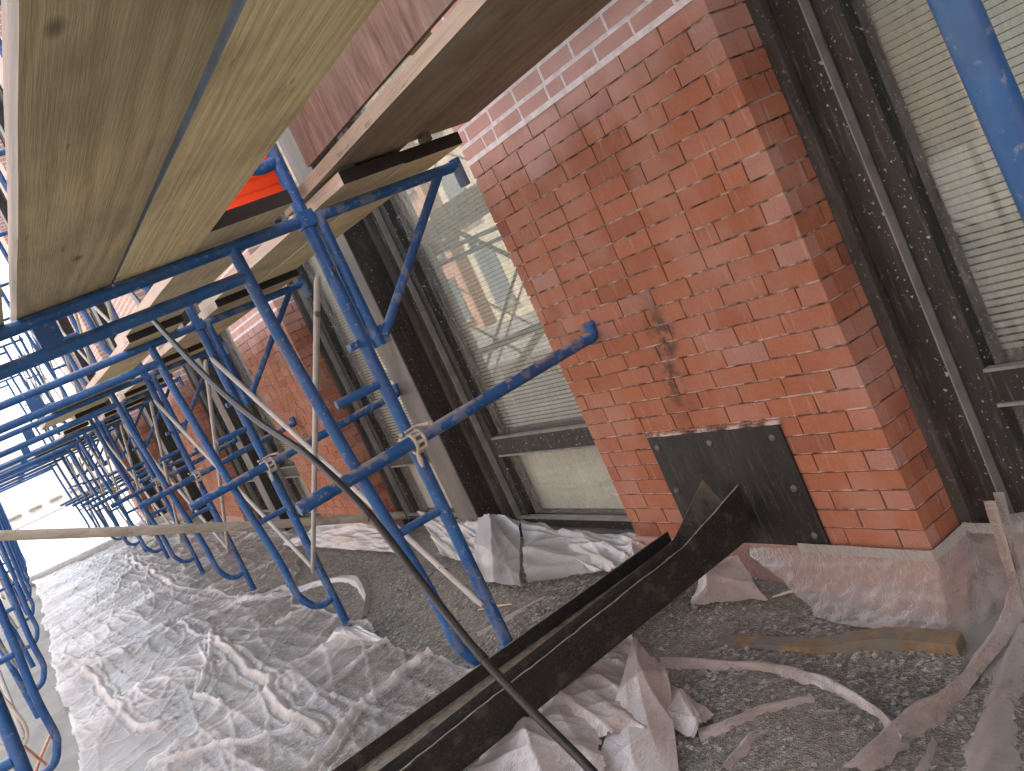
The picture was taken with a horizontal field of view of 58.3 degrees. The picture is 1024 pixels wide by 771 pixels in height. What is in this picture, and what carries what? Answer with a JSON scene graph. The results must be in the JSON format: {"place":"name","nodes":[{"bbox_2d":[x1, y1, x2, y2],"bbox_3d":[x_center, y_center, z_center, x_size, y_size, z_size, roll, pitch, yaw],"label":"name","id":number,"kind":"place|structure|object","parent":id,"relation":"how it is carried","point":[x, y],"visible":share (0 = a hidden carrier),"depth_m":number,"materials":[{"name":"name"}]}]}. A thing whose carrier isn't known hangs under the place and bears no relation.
{"place":"outdoors","nodes":[
{"label":"outdoors","id":0,"kind":"place"},
{"bbox_2d":[0,374,54,444],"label":"walkway scaffold","id":1,"kind":"object","parent":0,"point":[20,404],"visible":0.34,"depth_m":18.86,"materials":[{"name":"metal"}]},
{"bbox_2d":[0,335,63,434],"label":"walkway scaffold","id":2,"kind":"object","parent":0,"point":[20,339],"visible":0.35,"depth_m":14.87,"materials":[{"name":"metal"}]},
{"bbox_2d":[4,317,85,434],"bbox_3d":[-7.153,0.158,12.578,1.740,1.968,0.080,-28,7,-28],"label":"walkway scaffold","id":3,"kind":"object","parent":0,"point":[31,369],"visible":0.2,"depth_m":12.86,"materials":[{"name":"metal"}]},
{"bbox_2d":[0,251,89,463],"label":"sky","id":4,"kind":"structure","parent":0,"point":[15,411],"materials":[{"name":"white"}]},
{"bbox_2d":[0,425,119,529],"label":"building","id":5,"kind":"structure","parent":0,"point":[33,499],"depth_m":66.35,"materials":[{"name":"stone"}]},
{"bbox_2d":[0,483,21,521],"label":"window","id":6,"kind":"structure","parent":5,"relation":"in","point":[9,507],"depth_m":65.26,"materials":[{"name":"glass"}]},
{"bbox_2d":[13,477,42,511],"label":"window","id":7,"kind":"structure","parent":5,"relation":"in","point":[25,488],"depth_m":65.94,"materials":[{"name":"glass"}]},
{"bbox_2d":[34,465,62,502],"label":"window","id":8,"kind":"structure","parent":5,"relation":"in","point":[46,480],"depth_m":66.62,"materials":[{"name":"glass"}]},
{"bbox_2d":[0,482,134,574],"bbox_3d":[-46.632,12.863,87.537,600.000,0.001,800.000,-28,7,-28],"label":"street","id":9,"kind":"structure","parent":0,"point":[69,516],"depth_m":35.10,"materials":[{"name":"asphalt"}]},
{"bbox_2d":[0,513,1023,770],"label":"pavement","id":10,"kind":"structure","parent":0,"point":[122,743],"depth_m":5.78,"materials":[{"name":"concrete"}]},
{"bbox_2d":[0,456,106,562],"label":"walkway scaffold","id":11,"kind":"object","parent":10,"relation":"on","point":[68,494],"visible":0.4,"depth_m":19.00,"materials":[{"name":"metal"}]},
{"bbox_2d":[0,513,169,599],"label":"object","id":12,"kind":"object","parent":10,"relation":"on","point":[85,556],"visible":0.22,"depth_m":16.64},
{"bbox_2d":[0,511,406,540],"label":"wooden pole","id":13,"kind":"object","parent":10,"relation":"on","point":[63,533],"visible":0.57,"depth_m":6.04,"materials":[{"name":"wood"}]},
{"bbox_2d":[0,0,1023,615],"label":"brick building","id":14,"kind":"structure","parent":10,"relation":"on","point":[772,250],"depth_m":3.03,"materials":[{"name":"red brick"}]},
{"bbox_2d":[90,308,197,517],"bbox_3d":[-5.824,0.019,14.392,0.160,4.785,1.430,-28,7,-28],"label":"window","id":15,"kind":"structure","parent":14,"relation":"in","point":[91,312],"depth_m":14.93,"materials":[{"name":"grey metal"}]},
{"bbox_2d":[145,284,273,519],"bbox_3d":[-3.586,-0.520,10.259,0.160,4.785,1.430,-28,7,-28],"label":"window","id":16,"kind":"structure","parent":14,"relation":"in","point":[239,465],"depth_m":10.83,"materials":[{"name":"grey metal"}]},
{"bbox_2d":[193,301,320,517],"bbox_3d":[-2.754,-0.721,8.722,0.160,4.785,1.530,-28,7,-28],"label":"window","id":17,"kind":"structure","parent":14,"relation":"in","point":[288,474],"depth_m":9.30,"materials":[{"name":"grey metal"}]},
{"bbox_2d":[269,141,465,534],"bbox_3d":[-1.349,-1.059,6.127,0.160,4.785,1.430,-28,7,-28],"label":"window","id":18,"kind":"structure","parent":14,"relation":"in","point":[402,481],"depth_m":6.68,"materials":[{"name":"grey metal"}]},
{"bbox_2d":[329,55,635,544],"bbox_3d":[-0.516,-1.260,4.590,0.160,4.785,1.530,-28,7,-28],"label":"window","id":19,"kind":"structure","parent":14,"relation":"in","point":[556,476],"depth_m":4.99,"materials":[{"name":"glass"}]},
{"bbox_2d":[744,0,1023,587],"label":"window","id":20,"kind":"structure","parent":14,"relation":"in","point":[828,59],"depth_m":2.56,"materials":[{"name":"grey metal"}]},
{"bbox_2d":[797,521,1023,561],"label":"masking tape","id":21,"kind":"object","parent":14,"relation":"attached to","point":[950,541],"visible":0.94,"depth_m":2.78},
{"bbox_2d":[753,541,1023,630],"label":"plastic wrap","id":22,"kind":"object","parent":10,"relation":"on","point":[893,601],"visible":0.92,"depth_m":2.79,"materials":[{"name":"plastic"}]},
{"bbox_2d":[926,0,1023,222],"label":"walkway scaffold","id":23,"kind":"object","parent":10,"relation":"on","point":[977,55],"visible":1,"depth_m":0.91,"materials":[{"name":"metal"}]},
{"bbox_2d":[1,0,233,321],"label":"scaffold plank","id":24,"kind":"object","parent":23,"relation":"on","point":[98,95],"visible":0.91,"depth_m":1.46,"materials":[{"name":"brown wood"}]},
{"bbox_2d":[111,0,379,284],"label":"scaffold plank","id":25,"kind":"object","parent":23,"relation":"on","point":[270,64],"visible":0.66,"depth_m":1.75,"materials":[{"name":"yellow wood"}]},
{"bbox_2d":[984,501,1017,585],"bbox_3d":[1.409,0.476,2.624,0.025,0.369,0.149,-24,6,11],"label":"plastic shard","id":26,"kind":"object","parent":10,"relation":"on","point":[992,511],"visible":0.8,"depth_m":2.61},
{"bbox_2d":[993,492,1023,582],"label":"plastic shard","id":27,"kind":"object","parent":10,"relation":"on","point":[1001,502],"visible":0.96,"depth_m":2.63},
{"bbox_2d":[1010,512,1023,581],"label":"crumpled film","id":28,"kind":"object","parent":10,"relation":"on","point":[1018,526],"visible":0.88,"depth_m":2.60,"materials":[{"name":"plastic"}]},
{"bbox_2d":[59,517,1023,770],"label":"gravel ground","id":29,"kind":"structure","parent":0,"point":[267,646],"depth_m":4.21,"materials":[{"name":"gravel"}]},
{"bbox_2d":[0,444,127,597],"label":"walkway scaffold","id":30,"kind":"object","parent":29,"relation":"on","point":[76,482],"visible":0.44,"depth_m":14.95,"materials":[{"name":"metal"}]},
{"bbox_2d":[0,433,147,615],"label":"walkway scaffold","id":31,"kind":"object","parent":29,"relation":"on","point":[70,452],"visible":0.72,"depth_m":12.91,"materials":[{"name":"metal"}]},
{"bbox_2d":[88,416,133,466],"bbox_3d":[-5.750,0.814,13.264,0.731,0.522,0.060,-28,7,-28],"label":"side bracket","id":32,"kind":"object","parent":31,"relation":"attached to","point":[105,463],"visible":0.62,"depth_m":13.15,"materials":[{"name":"metal"}]},
{"bbox_2d":[81,457,170,506],"bbox_3d":[-5.551,1.376,13.242,1.378,0.134,0.064,-28,7,-28],"label":"standoff tube","id":33,"kind":"object","parent":31,"relation":"attached to","point":[119,485],"visible":0.63,"depth_m":13.17,"materials":[{"name":"blue paint"}]},
{"bbox_2d":[0,420,170,620],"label":"walkway scaffold","id":34,"kind":"object","parent":29,"relation":"on","point":[25,463],"visible":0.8,"depth_m":10.96,"materials":[{"name":"metal"}]},
{"bbox_2d":[1,281,98,421],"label":"walkway scaffold","id":35,"kind":"object","parent":34,"relation":"on","point":[47,366],"visible":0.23,"depth_m":10.89,"materials":[{"name":"metal"}]},
{"bbox_2d":[90,446,146,525],"bbox_3d":[-5.202,1.368,12.125,0.055,1.324,2.268,-28,7,-28],"label":"cross brace","id":36,"kind":"object","parent":34,"relation":"attached to","point":[112,477],"visible":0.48,"depth_m":11.96,"materials":[{"name":"metal"}]},
{"bbox_2d":[101,399,154,458],"bbox_3d":[-4.662,0.551,11.254,0.731,0.522,0.060,-28,7,-28],"label":"side bracket","id":37,"kind":"object","parent":34,"relation":"attached to","point":[111,439],"visible":0.64,"depth_m":11.17,"materials":[{"name":"metal"}]},
{"bbox_2d":[93,448,198,507],"bbox_3d":[-4.463,1.114,11.232,1.378,0.134,0.064,-28,7,-28],"label":"standoff tube","id":38,"kind":"object","parent":34,"relation":"attached to","point":[125,489],"visible":0.86,"depth_m":11.17,"materials":[{"name":"blue paint"}]},
{"bbox_2d":[0,408,205,667],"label":"walkway scaffold","id":39,"kind":"object","parent":29,"relation":"on","point":[27,453],"visible":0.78,"depth_m":8.94,"materials":[{"name":"metal"}]},
{"bbox_2d":[0,230,112,402],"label":"walkway scaffold","id":40,"kind":"object","parent":39,"relation":"on","point":[73,322],"visible":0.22,"depth_m":8.94,"materials":[{"name":"metal"}]},
{"bbox_2d":[61,402,106,432],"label":"scaffold plank","id":41,"kind":"object","parent":39,"relation":"on","point":[87,411],"visible":0.36,"depth_m":8.73,"materials":[{"name":"yellow wood"}]},
{"bbox_2d":[104,424,183,541],"bbox_3d":[-4.114,1.106,10.116,0.055,1.324,2.268,-28,7,-28],"label":"cross brace","id":42,"kind":"object","parent":39,"relation":"attached to","point":[134,477],"visible":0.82,"depth_m":9.91,"materials":[{"name":"metal"}]},
{"bbox_2d":[120,376,183,450],"bbox_3d":[-3.573,0.289,9.245,0.731,0.522,0.060,-28,7,-28],"label":"side bracket","id":43,"kind":"object","parent":39,"relation":"attached to","point":[178,379],"visible":0.63,"depth_m":9.17,"materials":[{"name":"metal"}]},
{"bbox_2d":[100,384,147,415],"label":"scaffold plank","id":44,"kind":"object","parent":43,"relation":"on","point":[132,393],"visible":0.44,"depth_m":8.97,"materials":[{"name":"brown wood"}]},
{"bbox_2d":[110,437,236,508],"bbox_3d":[-3.375,0.852,9.223,1.378,0.134,0.064,-28,7,-28],"label":"standoff tube","id":45,"kind":"object","parent":39,"relation":"attached to","point":[170,474],"visible":0.8,"depth_m":9.17,"materials":[{"name":"blue paint"}]},
{"bbox_2d":[0,372,257,718],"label":"walkway scaffold","id":46,"kind":"object","parent":29,"relation":"on","point":[28,433],"visible":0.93,"depth_m":6.91,"materials":[{"name":"metal"}]},
{"bbox_2d":[39,396,90,430],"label":"scaffold plank","id":47,"kind":"object","parent":46,"relation":"on","point":[58,420],"visible":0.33,"depth_m":8.18,"materials":[{"name":"yellow wood"}]},
{"bbox_2d":[0,149,142,366],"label":"walkway scaffold","id":48,"kind":"object","parent":46,"relation":"on","point":[90,322],"visible":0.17,"depth_m":6.91,"materials":[{"name":"metal"}]},
{"bbox_2d":[74,306,110,364],"bbox_3d":[-3.825,-0.886,7.900,0.055,1.324,2.268,-28,7,-28],"label":"cross brace","id":49,"kind":"object","parent":48,"relation":"attached to","point":[106,318],"depth_m":8.31,"materials":[{"name":"metal"}]},
{"bbox_2d":[74,380,128,414],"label":"scaffold plank","id":50,"kind":"object","parent":46,"relation":"on","point":[93,404],"visible":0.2,"depth_m":8.21,"materials":[{"name":"brown wood"}]},
{"bbox_2d":[123,401,230,551],"bbox_3d":[-3.026,0.844,8.107,0.055,1.324,2.268,-28,7,-28],"label":"cross brace","id":51,"kind":"object","parent":46,"relation":"attached to","point":[164,471],"visible":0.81,"depth_m":7.80,"materials":[{"name":"metal"}]},
{"bbox_2d":[149,341,230,435],"bbox_3d":[-2.485,0.027,7.236,0.731,0.522,0.060,-28,7,-28],"label":"side bracket","id":52,"kind":"object","parent":46,"relation":"attached to","point":[161,393],"visible":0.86,"depth_m":7.15,"materials":[{"name":"metal"}]},
{"bbox_2d":[118,349,186,396],"bbox_3d":[-3.207,-0.084,8.083,0.241,0.044,2.660,-28,8,-28],"label":"scaffold plank","id":53,"kind":"object","parent":52,"relation":"on","point":[172,358],"visible":0.33,"depth_m":7.22,"materials":[{"name":"brown wood"}]},
{"bbox_2d":[157,339,212,378],"bbox_3d":[-3.024,-0.185,8.225,0.248,0.044,2.670,-28,8,-28],"label":"scaffold plank","id":54,"kind":"object","parent":52,"relation":"on","point":[195,349],"visible":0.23,"depth_m":7.13,"materials":[{"name":"brown wood"}]},
{"bbox_2d":[137,416,296,509],"bbox_3d":[-2.287,0.589,7.213,1.378,0.134,0.064,-28,7,-28],"label":"standoff tube","id":55,"kind":"object","parent":46,"relation":"attached to","point":[192,478],"visible":0.94,"depth_m":7.13,"materials":[{"name":"blue paint"}]},
{"bbox_2d":[0,318,351,770],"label":"walkway scaffold","id":56,"kind":"object","parent":29,"relation":"on","point":[32,399],"visible":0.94,"depth_m":4.92,"materials":[{"name":"metal"}]},
{"bbox_2d":[0,642,24,739],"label":"cross brace","id":57,"kind":"object","parent":56,"relation":"attached to","point":[19,726],"visible":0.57,"depth_m":4.66,"materials":[{"name":"metal"}]},
{"bbox_2d":[0,693,28,749],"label":"tie cable","id":58,"kind":"object","parent":56,"relation":"attached to","point":[18,716],"visible":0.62,"depth_m":4.36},
{"bbox_2d":[0,0,198,321],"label":"walkway scaffold","id":59,"kind":"object","parent":56,"relation":"on","point":[191,312],"visible":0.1,"depth_m":5.01,"materials":[{"name":"metal"}]},
{"bbox_2d":[86,314,183,388],"bbox_3d":[-2.467,-0.160,5.856,0.293,0.046,2.710,-28,8,-28],"label":"scaffold plank","id":60,"kind":"object","parent":56,"relation":"on","point":[140,337],"visible":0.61,"depth_m":4.95,"materials":[{"name":"brown wood"}]},
{"bbox_2d":[153,360,315,569],"bbox_3d":[-1.933,0.581,6.089,0.055,1.324,2.288,-28,7,-28],"label":"cross brace","id":61,"kind":"object","parent":56,"relation":"attached to","point":[296,550],"visible":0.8,"depth_m":5.73,"materials":[{"name":"metal"}]},
{"bbox_2d":[203,278,311,407],"bbox_3d":[-1.388,-0.237,5.209,0.731,0.522,0.060,-28,7,-28],"label":"side bracket","id":62,"kind":"object","parent":56,"relation":"attached to","point":[287,292],"visible":0.77,"depth_m":5.14,"materials":[{"name":"metal"}]},
{"bbox_2d":[147,289,250,362],"bbox_3d":[-2.114,-0.347,6.065,0.241,0.045,2.680,-28,8,-28],"label":"scaffold plank","id":63,"kind":"object","parent":62,"relation":"on","point":[228,302],"visible":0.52,"depth_m":5.14,"materials":[{"name":"brown wood"}]},
{"bbox_2d":[187,269,298,347],"bbox_3d":[-1.931,-0.449,6.207,0.248,0.046,2.690,-28,8,-28],"label":"scaffold plank","id":64,"kind":"object","parent":62,"relation":"on","point":[275,284],"visible":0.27,"depth_m":5.22,"materials":[{"name":"brown wood"}]},
{"bbox_2d":[257,451,278,480],"bbox_3d":[-1.342,0.456,5.101,0.121,0.143,0.158,-28,7,-28],"label":"swivel clamp","id":65,"kind":"object","parent":56,"relation":"attached to","point":[267,459],"visible":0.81,"depth_m":5.06,"materials":[{"name":"metal"}]},
{"bbox_2d":[188,383,400,511],"bbox_3d":[-1.190,0.325,5.187,1.378,0.134,0.064,-28,7,-28],"label":"standoff tube","id":66,"kind":"object","parent":56,"relation":"attached to","point":[207,498],"visible":0.66,"depth_m":5.09,"materials":[{"name":"blue paint"}]},
{"bbox_2d":[32,517,471,770],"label":"plastic sheet","id":67,"kind":"object","parent":29,"relation":"on","point":[60,653],"visible":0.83,"depth_m":5.89,"materials":[{"name":"plastic"}]},
{"bbox_2d":[0,453,109,579],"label":"walkway scaffold","id":68,"kind":"object","parent":67,"relation":"on","point":[71,488],"visible":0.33,"depth_m":16.98,"materials":[{"name":"metal"}]},
{"bbox_2d":[281,523,393,552],"bbox_3d":[-1.428,1.215,7.471,0.226,0.154,2.792,-28,7,-30],"label":"crumpled film","id":69,"kind":"object","parent":67,"relation":"on","point":[327,537],"visible":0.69,"depth_m":7.19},
{"bbox_2d":[325,625,387,650],"bbox_3d":[-0.817,1.316,4.856,0.591,0.092,0.128,-19,8,42],"label":"crumpled film","id":70,"kind":"object","parent":67,"relation":"on","point":[358,635],"visible":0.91,"depth_m":4.83,"materials":[{"name":"white plastic"}]},
{"bbox_2d":[467,704,605,770],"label":"crumpled film","id":71,"kind":"object","parent":67,"relation":"on","point":[529,743],"visible":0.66,"depth_m":2.81,"materials":[{"name":"white plastic"}]},
{"bbox_2d":[382,480,753,770],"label":"steel trough","id":72,"kind":"object","parent":67,"relation":"on","point":[714,530],"visible":0.97,"depth_m":3.10,"materials":[{"name":"metal"}]},
{"bbox_2d":[330,532,671,770],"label":"angle bar","id":73,"kind":"object","parent":72,"relation":"on","point":[387,748],"visible":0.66,"depth_m":3.18,"materials":[{"name":"black metal"}]},
{"bbox_2d":[0,208,512,770],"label":"walkway scaffold","id":74,"kind":"object","parent":29,"relation":"on","point":[48,334],"visible":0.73,"depth_m":3.08,"materials":[{"name":"metal"}]},
{"bbox_2d":[114,190,292,345],"bbox_3d":[-1.414,-0.413,3.912,0.293,0.044,2.520,-28,8,-28],"label":"scaffold plank","id":75,"kind":"object","parent":74,"relation":"on","point":[248,218],"visible":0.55,"depth_m":3.06,"materials":[{"name":"brown wood"}]},
{"bbox_2d":[128,292,597,770],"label":"rubber hose","id":76,"kind":"object","parent":75,"relation":"hanging from","point":[481,656],"visible":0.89,"depth_m":2.72,"materials":[{"name":"rubber"}]},
{"bbox_2d":[252,143,306,213],"bbox_3d":[-1.783,-1.135,2.662,1.740,1.968,0.080,-28,7,-28],"label":"walkway scaffold","id":77,"kind":"object","parent":74,"relation":"on","point":[275,161],"visible":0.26,"depth_m":3.14,"materials":[{"name":"metal"}]},
{"bbox_2d":[209,274,484,607],"bbox_3d":[-0.881,0.327,4.145,0.055,1.323,2.098,-28,7,-28],"label":"cross brace","id":78,"kind":"object","parent":74,"relation":"attached to","point":[438,565],"visible":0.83,"depth_m":3.88,"materials":[{"name":"metal"}]},
{"bbox_2d":[314,157,469,351],"bbox_3d":[-0.380,-0.480,3.348,0.731,0.522,0.060,-28,7,-28],"label":"side bracket","id":79,"kind":"object","parent":74,"relation":"attached to","point":[378,335],"visible":0.95,"depth_m":3.27,"materials":[{"name":"metal"}]},
{"bbox_2d":[198,151,403,311],"bbox_3d":[-1.062,-0.601,4.122,0.241,0.044,2.490,-28,8,-28],"label":"scaffold plank","id":80,"kind":"object","parent":79,"relation":"on","point":[264,259],"visible":0.58,"depth_m":3.26,"materials":[{"name":"brown wood"}]},
{"bbox_2d":[284,0,559,216],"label":"scaffold plank","id":81,"kind":"object","parent":80,"relation":"on","point":[463,47],"visible":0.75,"depth_m":2.44,"materials":[{"name":"brown wood"}]},
{"bbox_2d":[226,155,282,210],"bbox_3d":[-1.119,-0.854,3.122,0.535,0.600,0.007,-28,7,-28],"label":"barrier board","id":82,"kind":"object","parent":81,"relation":"on","point":[254,188],"depth_m":3.22,"materials":[{"name":"orange plastic"}]},
{"bbox_2d":[288,0,456,166],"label":"plywood hoarding","id":83,"kind":"object","parent":81,"relation":"on","point":[388,38],"visible":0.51,"depth_m":2.53,"materials":[{"name":"brown wood"}]},
{"bbox_2d":[258,131,462,283],"bbox_3d":[-0.878,-0.703,4.263,0.247,0.044,2.500,-28,8,-28],"label":"scaffold plank","id":84,"kind":"object","parent":79,"relation":"on","point":[420,158],"visible":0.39,"depth_m":3.40,"materials":[{"name":"brown wood"}]},
{"bbox_2d":[418,132,432,144],"bbox_3d":[-0.302,-0.854,3.187,0.025,0.026,0.060,-28,7,-28],"label":"spacer block","id":85,"kind":"object","parent":84,"relation":"on","point":[426,137],"depth_m":3.17,"materials":[{"name":"brown wood"}]},
{"bbox_2d":[410,0,611,141],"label":"scaffold plank","id":86,"kind":"object","parent":85,"relation":"on","point":[554,27],"visible":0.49,"depth_m":2.72,"materials":[{"name":"brown wood"}]},
{"bbox_2d":[398,420,432,466],"bbox_3d":[-0.335,0.213,3.240,0.121,0.143,0.158,-28,7,-28],"label":"swivel clamp","id":87,"kind":"object","parent":74,"relation":"attached to","point":[413,436],"visible":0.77,"depth_m":3.20,"materials":[{"name":"metal"}]},
{"bbox_2d":[295,320,597,515],"bbox_3d":[-0.182,0.082,3.326,1.378,0.134,0.064,-28,7,-28],"label":"standoff tube","id":88,"kind":"object","parent":74,"relation":"attached to","point":[327,492],"visible":0.99,"depth_m":3.29,"materials":[{"name":"blue paint"}]},
{"bbox_2d":[237,575,371,616],"bbox_3d":[-1.346,1.420,6.338,0.454,0.064,2.439,-29,7,-34],"label":"plastic strip","id":89,"kind":"object","parent":29,"relation":"on","point":[359,583],"visible":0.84,"depth_m":6.31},
{"bbox_2d":[417,511,481,560],"bbox_3d":[-0.390,0.924,5.599,0.244,0.162,1.821,-27,7,-22],"label":"crumpled film","id":90,"kind":"object","parent":29,"relation":"on","point":[466,526],"visible":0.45,"depth_m":5.51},
{"bbox_2d":[474,513,520,586],"bbox_3d":[-0.090,0.850,4.820,0.294,0.190,0.988,-24,6,8],"label":"crumpled film","id":91,"kind":"object","parent":29,"relation":"on","point":[496,548],"visible":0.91,"depth_m":4.75,"materials":[{"name":"plastic"}]},
{"bbox_2d":[477,596,545,635],"bbox_3d":[0.000,1.045,4.142,0.358,0.061,0.036,-24,6,4],"label":"plastic strip","id":92,"kind":"object","parent":29,"relation":"on","point":[505,619],"visible":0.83,"depth_m":4.13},
{"bbox_2d":[521,519,599,582],"bbox_3d":[0.133,0.833,4.576,0.310,0.127,1.063,-26,6,-13],"label":"crumpled film","id":93,"kind":"object","parent":29,"relation":"on","point":[541,553],"visible":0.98,"depth_m":4.49,"materials":[{"name":"plastic"}]},
{"bbox_2d":[538,659,645,736],"bbox_3d":[0.263,1.006,3.019,0.608,0.080,0.430,-21,7,33],"label":"crumpled film","id":94,"kind":"object","parent":29,"relation":"on","point":[589,695],"visible":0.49,"depth_m":2.95,"materials":[{"name":"plastic"}]},
{"bbox_2d":[554,528,646,571],"bbox_3d":[0.345,0.770,4.359,0.248,0.098,1.076,-28,7,-28],"label":"crumpled film","id":95,"kind":"object","parent":29,"relation":"on","point":[584,539],"visible":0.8,"depth_m":4.19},
{"bbox_2d":[596,635,632,662],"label":"crumpled film","id":96,"kind":"object","parent":29,"relation":"on","point":[621,651],"visible":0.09,"depth_m":3.22,"materials":[{"name":"plastic"}]},
{"bbox_2d":[601,636,678,770],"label":"plastic flap","id":97,"kind":"object","parent":29,"relation":"on","point":[651,744],"visible":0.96,"depth_m":2.73,"materials":[{"name":"plastic"}]},
{"bbox_2d":[667,684,713,738],"bbox_3d":[0.493,0.973,2.765,0.127,0.029,0.348,-26,6,-15],"label":"plastic flap","id":98,"kind":"object","parent":29,"relation":"on","point":[687,713],"visible":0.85,"depth_m":2.70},
{"bbox_2d":[691,555,767,604],"bbox_3d":[0.779,0.712,3.321,0.288,0.153,0.154,-18,9,47],"label":"crumpled film","id":99,"kind":"object","parent":29,"relation":"on","point":[728,579],"visible":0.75,"depth_m":3.31,"materials":[{"name":"white plastic"}]},
{"bbox_2d":[719,731,756,770],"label":"plastic strip","id":100,"kind":"object","parent":29,"relation":"on","point":[741,750],"visible":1,"depth_m":2.47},
{"bbox_2d":[697,695,814,741],"bbox_3d":[0.696,0.946,2.615,0.342,0.059,0.074,-24,6,7],"label":"plastic strip","id":101,"kind":"object","parent":29,"relation":"on","point":[713,730],"visible":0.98,"depth_m":2.61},
{"bbox_2d":[660,656,911,741],"bbox_3d":[0.797,0.881,2.719,0.205,0.088,0.991,-28,7,-28],"label":"plastic strip","id":102,"kind":"object","parent":29,"relation":"on","point":[825,682],"visible":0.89,"depth_m":2.78,"materials":[{"name":"plastic"}]},
{"bbox_2d":[716,627,965,655],"bbox_3d":[0.987,0.807,2.841,0.782,0.089,0.070,-19,9,44],"label":"timber offcut","id":103,"kind":"object","parent":29,"relation":"on","point":[941,641],"visible":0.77,"depth_m":2.73,"materials":[{"name":"wood"}]},
{"bbox_2d":[914,737,937,770],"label":"plastic strip","id":104,"kind":"object","parent":29,"relation":"on","point":[925,761],"visible":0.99,"depth_m":2.16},
{"bbox_2d":[841,576,1023,770],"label":"plastic strip","id":105,"kind":"object","parent":29,"relation":"on","point":[887,744],"visible":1,"depth_m":2.34,"materials":[{"name":"plastic"}]},
{"bbox_2d":[963,624,1023,770],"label":"plastic strip","id":106,"kind":"object","parent":29,"relation":"on","point":[1003,730],"visible":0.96,"depth_m":2.20,"materials":[{"name":"plastic"}]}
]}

